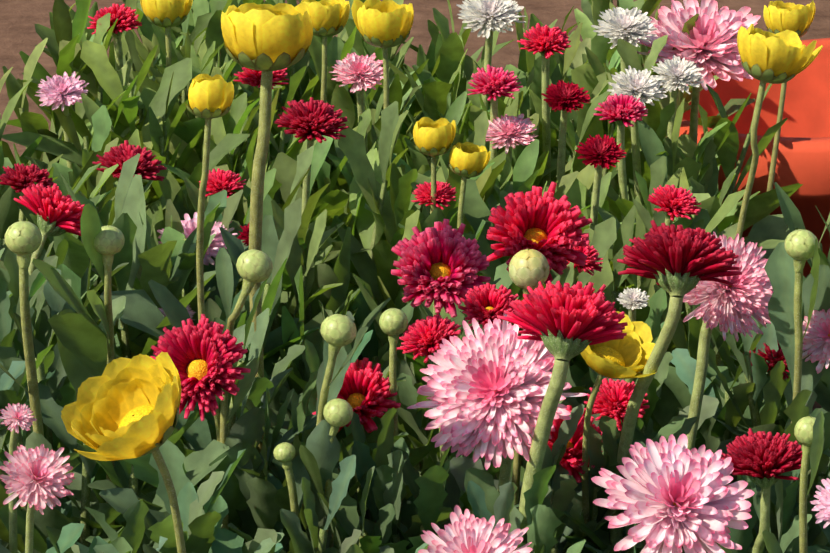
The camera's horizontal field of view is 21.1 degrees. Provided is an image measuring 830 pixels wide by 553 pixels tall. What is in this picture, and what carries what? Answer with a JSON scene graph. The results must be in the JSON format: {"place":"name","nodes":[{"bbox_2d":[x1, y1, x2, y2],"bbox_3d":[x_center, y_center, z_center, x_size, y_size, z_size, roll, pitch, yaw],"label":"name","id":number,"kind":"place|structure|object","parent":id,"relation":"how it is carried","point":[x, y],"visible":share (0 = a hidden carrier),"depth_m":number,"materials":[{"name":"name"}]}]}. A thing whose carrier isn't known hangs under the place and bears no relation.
{"place":"outdoors","nodes":[
{"label":"outdoors","id":0,"kind":"place"},
{"bbox_2d":[0,0,829,410],"bbox_3d":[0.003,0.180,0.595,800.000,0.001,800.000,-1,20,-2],"label":"ground","id":1,"kind":"structure","parent":0,"point":[18,22],"depth_m":1.59,"materials":[{"name":"soil"}]},
{"bbox_2d":[0,403,36,552],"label":"pink chrysanthemum","id":2,"kind":"object","parent":1,"relation":"on","point":[17,415],"visible":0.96,"depth_m":0.52,"materials":[{"name":"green plant"}]},
{"bbox_2d":[0,221,52,506],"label":"bud","id":3,"kind":"object","parent":1,"relation":"on","point":[23,239],"visible":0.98,"depth_m":0.54,"materials":[{"name":"green plant"}]},
{"bbox_2d":[0,163,53,220],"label":"red chrysanthemum","id":4,"kind":"object","parent":1,"relation":"on","point":[20,178],"visible":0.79,"depth_m":0.69,"materials":[{"name":"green plant"}]},
{"bbox_2d":[0,444,74,552],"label":"pink chrysanthemum","id":5,"kind":"object","parent":1,"relation":"on","point":[37,478],"visible":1,"depth_m":0.44,"materials":[{"name":"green plant"}]},
{"bbox_2d":[14,183,84,274],"bbox_3d":[-0.102,0.060,0.655,0.025,0.185,0.025,-1,20,-2],"label":"red chrysanthemum","id":6,"kind":"object","parent":1,"relation":"on","point":[55,211],"visible":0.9,"depth_m":0.62,"materials":[{"name":"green plant"}]},
{"bbox_2d":[34,71,88,169],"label":"pink chrysanthemum","id":7,"kind":"object","parent":1,"relation":"on","point":[64,92],"visible":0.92,"depth_m":0.81,"materials":[{"name":"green plant"}]},
{"bbox_2d":[32,204,124,524],"bbox_3d":[-0.078,0.078,0.568,0.022,0.211,0.038,-1,20,-2],"label":"bud","id":8,"kind":"object","parent":1,"relation":"on","point":[85,342],"visible":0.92,"depth_m":0.53,"materials":[{"name":"green plant"}]},
{"bbox_2d":[87,3,141,72],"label":"red chrysanthemum","id":9,"kind":"object","parent":1,"relation":"on","point":[126,17],"visible":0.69,"depth_m":0.86,"materials":[{"name":"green plant"}]},
{"bbox_2d":[61,352,185,552],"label":"tulip","id":10,"kind":"object","parent":1,"relation":"on","point":[121,408],"visible":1,"depth_m":0.43,"materials":[{"name":"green plant"}]},
{"bbox_2d":[92,140,166,327],"bbox_3d":[-0.095,0.036,0.747,0.030,0.169,0.029,-1,20,-2],"label":"chrysanthemum","id":11,"kind":"object","parent":1,"relation":"on","point":[147,168],"visible":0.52,"depth_m":0.71,"materials":[{"name":"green plant"}]},
{"bbox_2d":[140,0,192,67],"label":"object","id":12,"kind":"object","parent":1,"relation":"on","point":[167,14],"visible":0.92,"depth_m":0.85,"materials":[{"name":"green plant"}]},
{"bbox_2d":[157,212,236,264],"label":"pink chrysanthemum","id":13,"kind":"object","parent":1,"relation":"on","point":[189,225],"visible":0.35,"depth_m":0.68,"materials":[{"name":"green plant"}]},
{"bbox_2d":[150,314,250,441],"bbox_3d":[-0.052,0.095,0.564,0.025,0.182,0.032,-1,20,-2],"label":"chrysanthemum flower","id":14,"kind":"object","parent":1,"relation":"on","point":[205,355],"visible":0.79,"depth_m":0.53,"materials":[{"name":"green plant"}]},
{"bbox_2d":[185,74,233,322],"bbox_3d":[-0.051,0.057,0.597,0.012,0.230,0.016,-1,20,-2],"label":"tulip","id":15,"kind":"object","parent":1,"relation":"on","point":[209,97],"visible":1,"depth_m":0.56,"materials":[{"name":"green plant"}]},
{"bbox_2d":[148,247,272,529],"bbox_3d":[-0.048,0.085,0.568,0.032,0.198,0.014,8,21,22],"label":"bud","id":16,"kind":"object","parent":1,"relation":"on","point":[254,266],"visible":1,"depth_m":0.54,"materials":[{"name":"green plant"}]},
{"bbox_2d":[199,168,245,215],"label":"red chrysanthemum","id":17,"kind":"object","parent":1,"relation":"on","point":[219,180],"visible":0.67,"depth_m":0.73,"materials":[{"name":"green plant"}]},
{"bbox_2d":[237,224,248,245],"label":"chrysanthemum","id":18,"kind":"object","parent":1,"relation":"on","point":[244,235],"visible":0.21,"depth_m":0.66,"materials":[{"name":"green plant"}]},
{"bbox_2d":[233,67,288,158],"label":"red chrysanthemum","id":19,"kind":"object","parent":1,"relation":"on","point":[250,77],"visible":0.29,"depth_m":0.82,"materials":[{"name":"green plant"}]},
{"bbox_2d":[221,2,312,476],"bbox_3d":[-0.037,0.041,0.629,0.024,0.240,0.030,12,23,29],"label":"tulip","id":20,"kind":"object","parent":1,"relation":"on","point":[267,40],"visible":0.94,"depth_m":0.58,"materials":[{"name":"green plant"}]},
{"bbox_2d":[273,442,309,518],"bbox_3d":[-0.029,0.110,0.564,0.014,0.153,0.013,-12,23,-31],"label":"bud","id":21,"kind":"object","parent":1,"relation":"on","point":[295,468],"visible":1,"depth_m":0.54,"materials":[{"name":"green plant"}]},
{"bbox_2d":[274,97,348,215],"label":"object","id":22,"kind":"object","parent":1,"relation":"on","point":[312,121],"visible":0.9,"depth_m":0.75,"materials":[{"name":"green plant"}]},
{"bbox_2d":[295,0,349,102],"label":"yellow tulip","id":23,"kind":"object","parent":1,"relation":"on","point":[329,18],"visible":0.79,"depth_m":0.85,"materials":[{"name":"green plant"}]},
{"bbox_2d":[279,314,367,552],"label":"bud","id":24,"kind":"object","parent":1,"relation":"on","point":[339,333],"visible":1,"depth_m":0.53,"materials":[{"name":"green plant"}]},
{"bbox_2d":[299,398,352,547],"bbox_3d":[-0.020,0.105,0.560,0.012,0.165,0.016,7,21,20],"label":"bud","id":25,"kind":"object","parent":1,"relation":"on","point":[337,413],"visible":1,"depth_m":0.53,"materials":[{"name":"green plant"}]},
{"bbox_2d":[312,357,400,492],"bbox_3d":[-0.020,0.093,0.614,0.022,0.152,0.036,-10,22,-26],"label":"chrysanthemum","id":26,"kind":"object","parent":1,"relation":"on","point":[364,393],"visible":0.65,"depth_m":0.58,"materials":[{"name":"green plant"}]},
{"bbox_2d":[331,52,382,153],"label":"pink chrysanthemum","id":27,"kind":"object","parent":1,"relation":"on","point":[362,73],"visible":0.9,"depth_m":0.83,"materials":[{"name":"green plant"}]},
{"bbox_2d":[379,308,407,509],"bbox_3d":[-0.006,0.087,0.607,0.008,0.167,0.008,-1,20,-2],"label":"bud","id":28,"kind":"object","parent":1,"relation":"on","point":[393,323],"visible":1,"depth_m":0.58,"materials":[{"name":"green plant"}]},
{"bbox_2d":[0,241,829,552],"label":"foliage","id":29,"kind":"object","parent":1,"relation":"on","point":[238,483],"visible":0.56,"depth_m":0.56,"materials":[{"name":"green plant"}]},
{"bbox_2d":[0,0,829,498],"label":"foliage","id":30,"kind":"object","parent":1,"relation":"on","point":[346,232],"visible":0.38,"depth_m":0.79,"materials":[{"name":"green plant"}]},
{"bbox_2d":[158,305,195,319],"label":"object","id":31,"kind":"object","parent":30,"relation":"attached to","point":[191,312],"visible":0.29,"depth_m":0.65,"materials":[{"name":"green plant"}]},
{"bbox_2d":[351,0,413,171],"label":"tulip","id":32,"kind":"object","parent":30,"relation":"attached to","point":[384,25],"visible":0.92,"depth_m":0.80,"materials":[{"name":"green plant"}]},
{"bbox_2d":[448,142,490,227],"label":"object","id":33,"kind":"object","parent":30,"relation":"attached to","point":[468,159],"visible":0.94,"depth_m":0.72,"materials":[{"name":"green plant"}]},
{"bbox_2d":[763,0,815,214],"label":"tulip","id":34,"kind":"object","parent":30,"relation":"attached to","point":[780,16],"visible":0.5,"depth_m":0.86,"materials":[{"name":"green plant"}]},
{"bbox_2d":[397,313,460,462],"bbox_3d":[0.008,0.085,0.627,0.026,0.158,0.017,-12,23,-31],"label":"red chrysanthemum","id":35,"kind":"object","parent":1,"relation":"on","point":[422,337],"visible":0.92,"depth_m":0.60,"materials":[{"name":"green plant"}]},
{"bbox_2d":[411,181,456,209],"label":"red chrysanthemum","id":36,"kind":"object","parent":1,"relation":"on","point":[443,195],"visible":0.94,"depth_m":0.73,"materials":[{"name":"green plant"}]},
{"bbox_2d":[413,117,455,213],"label":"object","id":37,"kind":"object","parent":1,"relation":"on","point":[432,139],"visible":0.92,"depth_m":0.72,"materials":[{"name":"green plant"}]},
{"bbox_2d":[391,219,490,317],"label":"flower","id":38,"kind":"object","parent":1,"relation":"on","point":[440,264],"visible":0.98,"depth_m":0.63,"materials":[{"name":"plant"}]},
{"bbox_2d":[418,505,532,552],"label":"pink chrysanthemum","id":39,"kind":"object","parent":1,"relation":"on","point":[466,532],"visible":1,"depth_m":0.42,"materials":[{"name":"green plant"}]},
{"bbox_2d":[458,283,518,457],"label":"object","id":40,"kind":"object","parent":1,"relation":"on","point":[484,303],"visible":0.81,"depth_m":0.61,"materials":[{"name":"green plant"}]},
{"bbox_2d":[456,0,525,109],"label":"white chrysanthemum","id":41,"kind":"object","parent":1,"relation":"on","point":[488,17],"visible":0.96,"depth_m":0.89,"materials":[{"name":"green plant"}]},
{"bbox_2d":[467,64,522,160],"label":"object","id":42,"kind":"object","parent":1,"relation":"on","point":[494,84],"visible":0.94,"depth_m":0.80,"materials":[{"name":"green plant"}]},
{"bbox_2d":[407,310,587,493],"bbox_3d":[0.020,0.097,0.563,0.032,0.178,0.038,-15,24,-35],"label":"pink daisy","id":43,"kind":"object","parent":1,"relation":"on","point":[487,391],"visible":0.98,"depth_m":0.54,"materials":[{"name":"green plant"}]},
{"bbox_2d":[486,114,535,161],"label":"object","id":44,"kind":"object","parent":1,"relation":"on","point":[506,131],"visible":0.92,"depth_m":0.80,"materials":[{"name":"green plant"}]},
{"bbox_2d":[509,249,548,508],"bbox_3d":[0.025,0.081,0.586,0.010,0.192,0.028,-6,21,-16],"label":"bud","id":45,"kind":"object","parent":1,"relation":"on","point":[528,267],"visible":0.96,"depth_m":0.54,"materials":[{"name":"green plant"}]},
{"bbox_2d":[486,182,592,283],"bbox_3d":[0.036,0.057,0.682,0.031,0.173,0.028,6,21,16],"label":"chrysanthemum","id":46,"kind":"object","parent":1,"relation":"on","point":[547,225],"visible":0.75,"depth_m":0.65,"materials":[{"name":"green plant"}]},
{"bbox_2d":[517,23,570,188],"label":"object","id":47,"kind":"object","parent":1,"relation":"on","point":[545,41],"visible":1,"depth_m":0.86,"materials":[{"name":"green plant"}]},
{"bbox_2d":[497,281,627,536],"bbox_3d":[0.034,0.093,0.548,0.030,0.196,0.028,-1,20,-2],"label":"chrysanthemum flower","id":48,"kind":"object","parent":1,"relation":"on","point":[566,323],"visible":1,"depth_m":0.51,"materials":[{"name":"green plant"}]},
{"bbox_2d":[541,79,590,188],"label":"red chrysanthemum","id":49,"kind":"object","parent":1,"relation":"on","point":[564,98],"visible":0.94,"depth_m":0.81,"materials":[{"name":"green plant"}]},
{"bbox_2d":[547,405,603,552],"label":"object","id":50,"kind":"object","parent":1,"relation":"on","point":[571,463],"visible":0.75,"depth_m":0.58,"materials":[{"name":"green plant"}]},
{"bbox_2d":[566,245,602,365],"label":"red chrysanthemum","id":51,"kind":"object","parent":1,"relation":"on","point":[591,264],"visible":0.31,"depth_m":0.69,"materials":[{"name":"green plant"}]},
{"bbox_2d":[575,134,625,229],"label":"red chrysanthemum","id":52,"kind":"object","parent":1,"relation":"on","point":[598,152],"visible":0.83,"depth_m":0.73,"materials":[{"name":"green plant"}]},
{"bbox_2d":[584,378,649,430],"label":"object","id":53,"kind":"object","parent":1,"relation":"on","point":[612,399],"visible":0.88,"depth_m":0.59,"materials":[{"name":"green plant"}]},
{"bbox_2d":[580,311,656,523],"bbox_3d":[0.051,0.092,0.587,0.023,0.172,0.026,-1,20,-2],"label":"tulip","id":54,"kind":"object","parent":1,"relation":"on","point":[627,356],"visible":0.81,"depth_m":0.57,"materials":[{"name":"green plant"}]},
{"bbox_2d":[593,93,647,285],"bbox_3d":[0.073,0.013,0.819,0.018,0.163,0.019,-15,25,-36],"label":"red chrysanthemum","id":55,"kind":"object","parent":1,"relation":"on","point":[621,110],"visible":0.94,"depth_m":0.79,"materials":[{"name":"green plant"}]},
{"bbox_2d":[591,7,657,157],"bbox_3d":[0.083,-0.025,0.911,0.026,0.171,0.022,-1,20,-2],"label":"white chrysanthemum","id":56,"kind":"object","parent":1,"relation":"on","point":[632,26],"visible":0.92,"depth_m":0.88,"materials":[{"name":"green plant"}]},
{"bbox_2d":[616,287,648,382],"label":"white chrysanthemum","id":57,"kind":"object","parent":1,"relation":"on","point":[632,300],"visible":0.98,"depth_m":0.60,"materials":[{"name":"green plant"}]},
{"bbox_2d":[607,65,666,205],"bbox_3d":[0.081,0.003,0.842,0.022,0.166,0.023,-1,20,-2],"label":"white chrysanthemum","id":58,"kind":"object","parent":1,"relation":"on","point":[643,86],"visible":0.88,"depth_m":0.81,"materials":[{"name":"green plant"}]},
{"bbox_2d":[591,434,754,552],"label":"chrysanthemum","id":59,"kind":"object","parent":1,"relation":"on","point":[671,496],"visible":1,"depth_m":0.39,"materials":[{"name":"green plant"}]},
{"bbox_2d":[648,184,701,225],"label":"red chrysanthemum","id":60,"kind":"object","parent":1,"relation":"on","point":[672,202],"visible":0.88,"depth_m":0.70,"materials":[{"name":"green plant"}]},
{"bbox_2d":[609,220,741,552],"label":"chrysanthemum flower","id":61,"kind":"object","parent":1,"relation":"on","point":[679,263],"visible":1,"depth_m":0.54,"materials":[{"name":"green plant"}]},
{"bbox_2d":[651,55,703,140],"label":"white chrysanthemum","id":62,"kind":"object","parent":1,"relation":"on","point":[677,73],"visible":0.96,"depth_m":0.83,"materials":[{"name":"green plant"}]},
{"bbox_2d":[635,0,760,143],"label":"chrysanthemum","id":63,"kind":"object","parent":1,"relation":"on","point":[708,43],"visible":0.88,"depth_m":0.90,"materials":[{"name":"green plant"}]},
{"bbox_2d":[683,232,773,449],"bbox_3d":[0.080,0.079,0.602,0.033,0.187,0.024,-13,23,-32],"label":"pink daisy","id":64,"kind":"object","parent":1,"relation":"on","point":[741,300],"visible":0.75,"depth_m":0.57,"materials":[{"name":"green plant"}]},
{"bbox_2d":[679,38,829,324],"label":"terracotta pot","id":65,"kind":"object","parent":1,"relation":"on","point":[803,156],"visible":0.21,"depth_m":1.02,"materials":[{"name":"orange ceramic"}]},
{"bbox_2d":[721,428,801,552],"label":"chrysanthemum flower","id":66,"kind":"object","parent":1,"relation":"on","point":[763,460],"visible":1,"depth_m":0.53,"materials":[{"name":"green plant"}]},
{"bbox_2d":[749,340,788,378],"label":"red chrysanthemum","id":67,"kind":"object","parent":1,"relation":"on","point":[779,355],"visible":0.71,"depth_m":0.63,"materials":[{"name":"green plant"}]},
{"bbox_2d":[716,24,822,365],"bbox_3d":[0.099,0.034,0.669,0.033,0.225,0.022,-1,20,-2],"label":"flower","id":68,"kind":"object","parent":1,"relation":"on","point":[777,58],"visible":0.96,"depth_m":0.63,"materials":[{"name":"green plant"}]},
{"bbox_2d":[737,229,829,534],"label":"bud","id":69,"kind":"object","parent":1,"relation":"on","point":[795,299],"visible":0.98,"depth_m":0.55,"materials":[{"name":"green plant"}]},
{"bbox_2d":[762,411,824,552],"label":"bud","id":70,"kind":"object","parent":1,"relation":"on","point":[809,433],"visible":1,"depth_m":0.51,"materials":[{"name":"green plant"}]},
{"bbox_2d":[802,309,829,448],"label":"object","id":71,"kind":"object","parent":1,"relation":"on","point":[816,341],"visible":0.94,"depth_m":0.55,"materials":[{"name":"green plant"}]},
{"bbox_2d":[810,478,829,527],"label":"flower","id":72,"kind":"object","parent":1,"relation":"on","point":[822,504],"visible":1,"depth_m":0.47,"materials":[{"name":"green plant"}]}
]}

